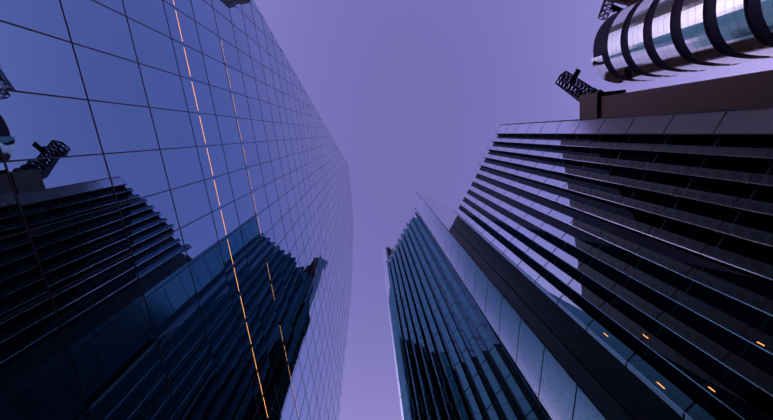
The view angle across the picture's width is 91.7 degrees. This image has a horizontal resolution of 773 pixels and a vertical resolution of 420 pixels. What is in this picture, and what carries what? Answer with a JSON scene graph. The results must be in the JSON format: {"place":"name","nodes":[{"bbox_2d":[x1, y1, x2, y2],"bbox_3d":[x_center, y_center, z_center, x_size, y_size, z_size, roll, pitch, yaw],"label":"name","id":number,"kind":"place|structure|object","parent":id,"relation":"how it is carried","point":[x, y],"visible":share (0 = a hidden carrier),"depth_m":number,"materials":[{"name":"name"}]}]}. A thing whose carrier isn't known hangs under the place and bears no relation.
{"place":"outdoors","nodes":[
{"label":"outdoors","id":0,"kind":"place"},
{"bbox_2d":[0,0,352,419],"bbox_3d":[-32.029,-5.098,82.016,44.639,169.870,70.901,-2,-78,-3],"label":"tower","id":1,"kind":"structure","parent":0,"point":[176,226],"depth_m":17.93,"materials":[{"name":"blue glass"}]},
{"bbox_2d":[254,0,772,419],"label":"sky","id":2,"kind":"structure","parent":0,"point":[413,95],"materials":[{"name":"purple"}]},
{"label":"ground","id":3,"kind":"structure","parent":0,"visible":0},
{"bbox_2d":[598,0,636,19],"bbox_3d":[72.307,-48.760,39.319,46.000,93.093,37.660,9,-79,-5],"label":"lattice frame","id":4,"kind":"structure","parent":3,"relation":"on","point":[614,8],"depth_m":78.46,"materials":[{"name":"metal"}]},
{"bbox_2d":[555,68,772,118],"bbox_3d":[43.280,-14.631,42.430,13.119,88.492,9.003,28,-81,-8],"label":"rooftop structure","id":5,"kind":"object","parent":3,"relation":"on","point":[751,90],"depth_m":54.05,"materials":[{"name":"metal"}]},
{"bbox_2d":[591,0,772,83],"bbox_3d":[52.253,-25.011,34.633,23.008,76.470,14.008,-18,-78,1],"label":"stair tower","id":6,"kind":"structure","parent":3,"relation":"on","point":[638,41],"depth_m":53.43,"materials":[{"name":"silver metal"}]},
{"bbox_3d":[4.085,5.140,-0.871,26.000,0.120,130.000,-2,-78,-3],"label":"pavement","id":7,"kind":"structure","parent":0,"visible":0},
{"bbox_2d":[382,245,403,419],"bbox_3d":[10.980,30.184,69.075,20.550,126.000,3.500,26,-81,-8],"label":"skyscraper","id":8,"kind":"structure","parent":7,"relation":"on","point":[387,252],"depth_m":84.32,"materials":[{"name":"glass"}]},
{"bbox_2d":[384,191,634,419],"bbox_3d":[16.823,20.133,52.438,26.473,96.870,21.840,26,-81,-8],"label":"skyscraper","id":9,"kind":"structure","parent":7,"relation":"on","point":[475,337],"depth_m":40.69,"materials":[{"name":"glass"}]},
{"bbox_2d":[452,215,684,419],"bbox_3d":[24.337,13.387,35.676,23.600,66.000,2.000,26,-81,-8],"label":"building wall","id":10,"kind":"structure","parent":9,"relation":"attached to","point":[634,395],"depth_m":27.07,"materials":[{"name":"black"}]},
{"bbox_2d":[453,107,772,419],"bbox_3d":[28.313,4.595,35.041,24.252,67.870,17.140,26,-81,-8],"label":"office building","id":11,"kind":"structure","parent":7,"relation":"on","point":[640,247],"depth_m":24.86,"materials":[{"name":"black glass"}]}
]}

